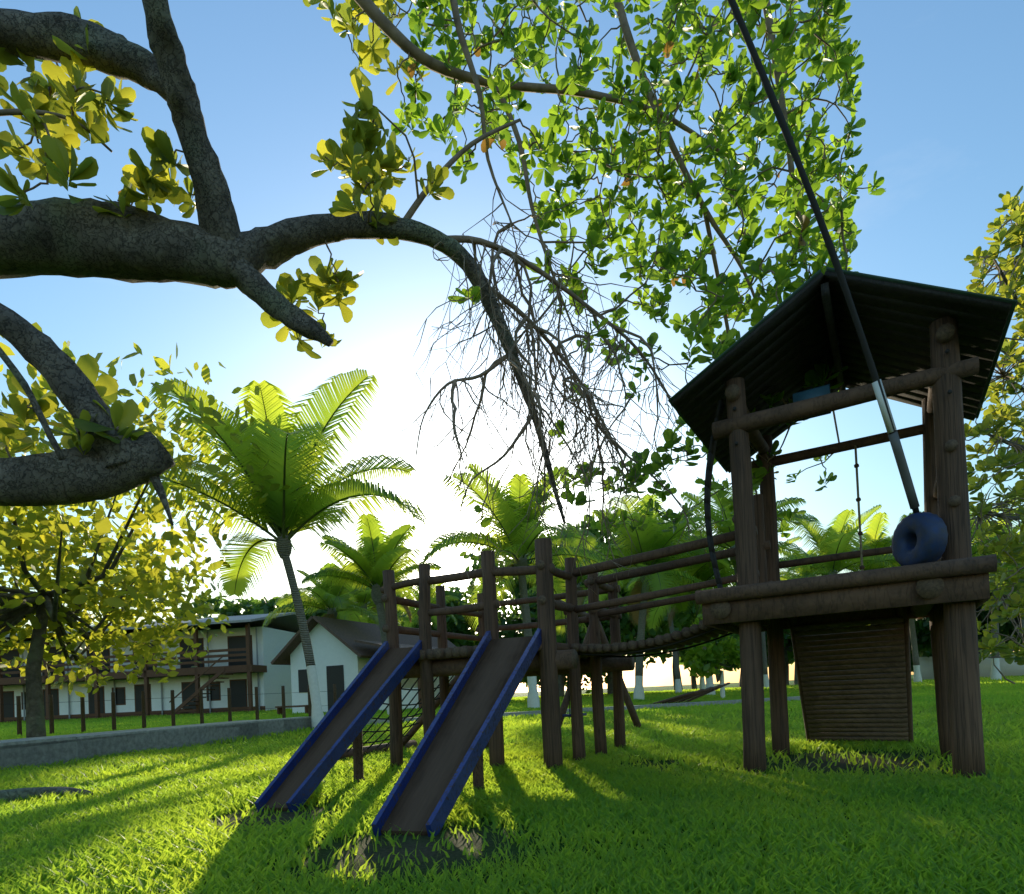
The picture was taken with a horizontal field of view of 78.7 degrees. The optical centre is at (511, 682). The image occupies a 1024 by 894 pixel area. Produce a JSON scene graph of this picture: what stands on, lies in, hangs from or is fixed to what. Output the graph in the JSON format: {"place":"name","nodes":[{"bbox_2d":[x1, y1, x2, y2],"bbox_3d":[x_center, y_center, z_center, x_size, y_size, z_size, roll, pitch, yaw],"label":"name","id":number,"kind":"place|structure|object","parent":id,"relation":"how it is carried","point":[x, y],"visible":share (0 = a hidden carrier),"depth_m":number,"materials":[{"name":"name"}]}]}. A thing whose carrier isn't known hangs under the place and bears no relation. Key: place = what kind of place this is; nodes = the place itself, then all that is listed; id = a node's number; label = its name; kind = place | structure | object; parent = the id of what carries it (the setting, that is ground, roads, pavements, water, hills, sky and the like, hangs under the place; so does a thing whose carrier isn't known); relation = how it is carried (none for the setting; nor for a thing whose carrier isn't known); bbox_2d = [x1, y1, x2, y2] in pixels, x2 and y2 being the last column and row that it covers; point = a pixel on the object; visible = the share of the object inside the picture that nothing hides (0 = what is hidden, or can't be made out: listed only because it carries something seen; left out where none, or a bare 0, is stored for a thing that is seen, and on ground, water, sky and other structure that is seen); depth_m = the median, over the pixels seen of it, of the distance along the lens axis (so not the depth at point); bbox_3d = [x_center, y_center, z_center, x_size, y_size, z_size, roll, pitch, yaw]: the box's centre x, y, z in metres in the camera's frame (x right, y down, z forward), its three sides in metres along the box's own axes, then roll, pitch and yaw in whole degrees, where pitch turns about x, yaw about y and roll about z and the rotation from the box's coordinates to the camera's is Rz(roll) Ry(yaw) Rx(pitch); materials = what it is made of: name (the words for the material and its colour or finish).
{"place":"outdoors","nodes":[
{"label":"outdoors","id":0,"kind":"place"},
{"bbox_2d":[0,0,885,605],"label":"tree","id":1,"kind":"object","parent":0,"point":[216,248],"depth_m":4.48,"materials":[{"name":"green plant"}]},
{"bbox_2d":[0,0,454,454],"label":"tree leaves","id":2,"kind":"object","parent":1,"relation":"on","point":[352,153],"visible":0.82,"depth_m":3.29,"materials":[{"name":"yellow plant"}]},
{"bbox_2d":[118,40,809,479],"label":"tree leaves","id":3,"kind":"object","parent":1,"relation":"attached to","point":[488,142],"visible":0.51,"depth_m":4.55,"materials":[{"name":"green plant"}]},
{"bbox_2d":[727,0,947,565],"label":"tyre swing","id":4,"kind":"object","parent":1,"relation":"hanging from","point":[918,537],"visible":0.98,"depth_m":3.31,"materials":[{"name":"dark rubber"},{"name":"blue plastic"}]},
{"bbox_2d":[0,675,1022,893],"bbox_3d":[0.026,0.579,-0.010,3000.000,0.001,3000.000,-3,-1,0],"label":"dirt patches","id":5,"kind":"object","parent":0,"point":[409,844],"depth_m":2.52,"materials":[{"name":"brown soil"}]},
{"bbox_2d":[0,322,289,737],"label":"yellow tree","id":6,"kind":"object","parent":5,"relation":"on","point":[76,591],"visible":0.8,"depth_m":11.90,"materials":[{"name":"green plant"}]},
{"bbox_2d":[0,612,306,722],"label":"house","id":7,"kind":"structure","parent":5,"relation":"on","point":[241,658],"depth_m":39.77,"materials":[{"name":"white paint"}]},
{"bbox_2d":[4,684,336,735],"bbox_3d":[-9.207,0.769,16.253,8.968,1.100,0.099,-2,-1,-16],"label":"fence","id":8,"kind":"object","parent":5,"relation":"on","point":[82,717],"visible":0.75,"depth_m":16.15,"materials":[{"name":"brown wood"}]},
{"bbox_2d":[178,592,277,617],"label":"tree","id":9,"kind":"object","parent":5,"relation":"on","point":[252,605],"visible":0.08,"depth_m":68.88,"materials":[{"name":"green plant"}]},
{"bbox_2d":[109,368,430,728],"bbox_3d":[-4.430,-2.310,12.035,5.911,6.587,6.021,-3,-1,0],"label":"palm","id":10,"kind":"object","parent":5,"relation":"on","point":[299,504],"visible":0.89,"depth_m":11.62,"materials":[{"name":"green plant"}]},
{"bbox_2d":[253,591,326,619],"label":"tree","id":11,"kind":"object","parent":5,"relation":"on","point":[309,615],"visible":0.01,"depth_m":60.18,"materials":[{"name":"green plant"}]},
{"bbox_2d":[262,563,378,628],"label":"palm","id":12,"kind":"object","parent":5,"relation":"on","point":[334,600],"visible":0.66,"depth_m":27.57,"materials":[{"name":"green plant"}]},
{"bbox_2d":[254,640,421,811],"bbox_3d":[-1.024,0.401,4.288,0.340,0.580,1.997,-3,28,15],"label":"slide","id":13,"kind":"object","parent":5,"relation":"on","point":[335,733],"visible":0.84,"depth_m":4.02,"materials":[{"name":"blue paint"}]},
{"bbox_2d":[305,554,418,625],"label":"palm","id":14,"kind":"object","parent":5,"relation":"on","point":[364,600],"visible":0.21,"depth_m":33.50,"materials":[{"name":"green plant"}]},
{"bbox_2d":[312,590,413,617],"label":"tree","id":15,"kind":"object","parent":5,"relation":"on","point":[398,611],"depth_m":61.90,"materials":[{"name":"green plant"}]},
{"bbox_2d":[270,616,456,714],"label":"house","id":16,"kind":"structure","parent":5,"relation":"on","point":[344,651],"depth_m":26.79,"materials":[{"name":"white paint"}]},
{"bbox_2d":[302,513,442,714],"bbox_3d":[-4.154,-1.903,19.290,4.110,5.987,4.778,-3,-1,0],"label":"palm","id":17,"kind":"object","parent":5,"relation":"on","point":[375,555],"visible":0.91,"depth_m":18.57,"materials":[{"name":"green plant"}]},
{"bbox_2d":[342,559,430,623],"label":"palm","id":18,"kind":"object","parent":5,"relation":"on","point":[399,591],"visible":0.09,"depth_m":40.64,"materials":[{"name":"green"}]},
{"bbox_2d":[367,604,416,623],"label":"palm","id":19,"kind":"object","parent":5,"relation":"on","point":[404,619],"visible":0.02,"depth_m":44.18,"materials":[{"name":"green"}]},
{"bbox_2d":[339,675,459,760],"bbox_3d":[-1.096,0.265,6.058,1.137,1.030,1.640,-3,-1,28],"label":"climbing net","id":20,"kind":"object","parent":5,"relation":"on","point":[409,734],"visible":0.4,"depth_m":6.31,"materials":[{"name":"black fabric"}]},
{"bbox_2d":[0,696,799,771],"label":"path","id":21,"kind":"structure","parent":5,"relation":"on","point":[42,750],"depth_m":8.32,"materials":[{"name":"concrete"}]},
{"bbox_2d":[397,582,458,627],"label":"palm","id":22,"kind":"object","parent":5,"relation":"on","point":[432,593],"visible":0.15,"depth_m":47.68,"materials":[{"name":"green"}]},
{"bbox_2d":[398,585,480,646],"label":"tree","id":23,"kind":"object","parent":5,"relation":"on","point":[462,626],"visible":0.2,"depth_m":55.98,"materials":[{"name":"green plant"}]},
{"bbox_2d":[371,628,541,836],"bbox_3d":[-0.178,0.365,3.679,0.420,0.594,2.236,-3,25,15],"label":"slide","id":24,"kind":"object","parent":5,"relation":"on","point":[445,761],"visible":0.84,"depth_m":3.28,"materials":[{"name":"blue paint"}]},
{"bbox_2d":[380,538,634,769],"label":"slide platform","id":25,"kind":"structure","parent":5,"relation":"on","point":[553,659],"depth_m":4.92,"materials":[{"name":"brown wood"}]},
{"bbox_2d":[0,697,1023,893],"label":"grass","id":26,"kind":"structure","parent":5,"relation":"on","point":[938,852],"depth_m":2.70,"materials":[{"name":"green plant"}]},
{"bbox_2d":[0,675,1023,739],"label":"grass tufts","id":27,"kind":"object","parent":5,"relation":"on","point":[990,688],"visible":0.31,"depth_m":19.66,"materials":[{"name":"green plant"}]},
{"bbox_2d":[0,653,1023,802],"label":"props","id":28,"kind":"object","parent":5,"relation":"on","point":[926,671],"visible":0.59,"depth_m":17.45,"materials":[{"name":"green plant"}]},
{"bbox_2d":[418,463,622,707],"bbox_3d":[0.288,-2.849,18.968,6.195,7.461,5.638,-3,-1,0],"label":"palm","id":29,"kind":"object","parent":5,"relation":"on","point":[507,519],"visible":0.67,"depth_m":18.47,"materials":[{"name":"green plant"}]},
{"bbox_2d":[459,512,634,696],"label":"tree","id":30,"kind":"object","parent":5,"relation":"on","point":[515,594],"visible":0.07,"depth_m":42.13,"materials":[{"name":"green plant"}]},
{"bbox_2d":[498,598,606,693],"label":"tree","id":31,"kind":"object","parent":5,"relation":"on","point":[504,618],"visible":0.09,"depth_m":43.94,"materials":[{"name":"green plant"}]},
{"bbox_2d":[526,539,629,615],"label":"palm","id":32,"kind":"object","parent":5,"relation":"on","point":[579,588],"visible":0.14,"depth_m":33.51,"materials":[{"name":"green"}]},
{"bbox_2d":[556,600,641,727],"bbox_3d":[0.687,-0.075,7.546,0.901,1.636,2.792,-3,-1,30],"label":"frame","id":33,"kind":"object","parent":5,"relation":"on","point":[565,704],"visible":0.21,"depth_m":8.18,"materials":[{"name":"brown wood"}]},
{"bbox_2d":[501,508,730,694],"bbox_3d":[7.392,-5.164,43.929,16.369,12.493,15.538,-3,-1,0],"label":"mango tree","id":34,"kind":"object","parent":5,"relation":"on","point":[681,621],"visible":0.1,"depth_m":39.51,"materials":[{"name":"green plant"}]},
{"bbox_2d":[573,494,732,698],"bbox_3d":[5.176,-2.956,23.251,5.768,7.380,6.290,-3,-1,0],"label":"palm","id":35,"kind":"object","parent":5,"relation":"on","point":[651,537],"visible":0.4,"depth_m":22.41,"materials":[{"name":"green plant"}]},
{"bbox_2d":[619,536,702,692],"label":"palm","id":36,"kind":"object","parent":5,"relation":"on","point":[678,686],"visible":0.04,"depth_m":35.92,"materials":[{"name":"green"}]},
{"bbox_2d":[631,612,693,690],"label":"tree","id":37,"kind":"object","parent":5,"relation":"on","point":[691,621],"depth_m":48.07,"materials":[{"name":"green plant"}]},
{"bbox_2d":[626,530,735,694],"bbox_3d":[7.824,-2.849,26.116,5.790,7.019,5.504,-3,-1,0],"label":"palm","id":38,"kind":"object","parent":5,"relation":"on","point":[704,574],"visible":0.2,"depth_m":25.90,"materials":[{"name":"green plant"}]},
{"bbox_2d":[679,633,738,688],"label":"tree","id":39,"kind":"object","parent":5,"relation":"on","point":[682,654],"visible":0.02,"depth_m":62.98,"materials":[{"name":"green plant"}]},
{"bbox_2d":[699,548,734,688],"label":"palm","id":40,"kind":"object","parent":5,"relation":"on","point":[702,683],"visible":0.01,"depth_m":43.88,"materials":[{"name":"green"}]},
{"bbox_2d":[683,614,762,697],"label":"tree","id":41,"kind":"object","parent":5,"relation":"on","point":[709,661],"visible":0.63,"depth_m":20.22,"materials":[{"name":"green plant"}]},
{"bbox_2d":[671,485,821,613],"bbox_3d":[8.675,-3.537,23.904,5.644,8.240,6.264,-3,-1,0],"label":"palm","id":42,"kind":"object","parent":5,"relation":"on","point":[716,513],"visible":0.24,"depth_m":23.51,"materials":[{"name":"green"}]},
{"bbox_2d":[723,631,788,686],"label":"tree","id":43,"kind":"object","parent":5,"relation":"on","point":[730,669],"visible":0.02,"depth_m":70.06,"materials":[{"name":"green plant"}]},
{"bbox_2d":[718,655,794,686],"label":"tree","id":44,"kind":"object","parent":5,"relation":"on","point":[791,662],"visible":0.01,"depth_m":78.01,"materials":[{"name":"green plant"}]},
{"bbox_2d":[733,536,801,687],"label":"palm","id":45,"kind":"object","parent":5,"relation":"on","point":[764,656],"visible":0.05,"depth_m":39.91,"materials":[{"name":"green"}]},
{"bbox_2d":[765,631,793,684],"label":"tree","id":46,"kind":"object","parent":5,"relation":"on","point":[788,650],"visible":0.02,"depth_m":72.03,"materials":[{"name":"green plant"}]},
{"bbox_2d":[780,572,837,684],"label":"tree","id":47,"kind":"object","parent":5,"relation":"on","point":[786,631],"depth_m":54.81,"materials":[{"name":"green plant"}]},
{"bbox_2d":[779,550,851,577],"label":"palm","id":48,"kind":"object","parent":5,"relation":"on","point":[809,552],"visible":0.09,"depth_m":47.93,"materials":[{"name":"green"}]},
{"bbox_2d":[779,504,900,633],"bbox_3d":[14.664,-3.616,27.860,6.420,7.988,6.112,-3,-1,0],"label":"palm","id":49,"kind":"object","parent":5,"relation":"on","point":[838,537],"visible":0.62,"depth_m":27.35,"materials":[{"name":"green"}]},
{"bbox_2d":[787,512,892,624],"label":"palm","id":50,"kind":"object","parent":5,"relation":"on","point":[873,532],"visible":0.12,"depth_m":29.52,"materials":[{"name":"green"}]},
{"bbox_2d":[668,267,1017,778],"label":"tower","id":51,"kind":"structure","parent":5,"relation":"on","point":[935,351],"depth_m":3.91,"materials":[{"name":"brown wood"}]},
{"bbox_2d":[563,526,771,657],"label":"rope bridge","id":52,"kind":"structure","parent":51,"relation":"attached to","point":[692,634],"depth_m":4.72,"materials":[{"name":"brown wood"}]},
{"bbox_2d":[888,565,921,682],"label":"palm","id":53,"kind":"object","parent":5,"relation":"on","point":[917,676],"visible":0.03,"depth_m":33.96,"materials":[{"name":"green plant"}]},
{"bbox_2d":[910,651,931,671],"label":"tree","id":54,"kind":"object","parent":5,"relation":"on","point":[929,655],"visible":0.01,"depth_m":79.58,"materials":[{"name":"green plant"}]},
{"bbox_2d":[885,616,990,656],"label":"tree","id":55,"kind":"object","parent":5,"relation":"on","point":[922,628],"visible":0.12,"depth_m":49.89,"materials":[{"name":"green plant"}]},
{"bbox_2d":[859,496,1021,592],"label":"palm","id":56,"kind":"object","parent":5,"relation":"on","point":[975,553],"visible":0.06,"depth_m":24.65,"materials":[{"name":"green"}]},
{"bbox_2d":[964,186,1023,683],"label":"yellow tree","id":57,"kind":"object","parent":5,"relation":"on","point":[1013,234],"depth_m":8.28,"materials":[{"name":"plant"}]},
{"bbox_2d":[971,508,1023,680],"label":"tree","id":58,"kind":"object","parent":5,"relation":"on","point":[995,674],"visible":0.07,"depth_m":29.89,"materials":[{"name":"green plant"}]},
{"bbox_2d":[976,583,1022,642],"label":"tree","id":59,"kind":"object","parent":5,"relation":"on","point":[1006,628],"visible":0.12,"depth_m":46.99,"materials":[{"name":"green plant"}]},
{"bbox_2d":[978,628,1022,653],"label":"tree","id":60,"kind":"object","parent":5,"relation":"on","point":[1021,642],"depth_m":65.59,"materials":[{"name":"green plant"}]},
{"bbox_2d":[989,531,1023,642],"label":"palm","id":61,"kind":"object","parent":5,"relation":"on","point":[1022,623],"visible":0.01,"depth_m":38.05,"materials":[{"name":"green"}]},
{"bbox_2d":[0,0,1023,692],"label":"sky","id":62,"kind":"structure","parent":0,"point":[941,104],"materials":[{"name":"blue"}]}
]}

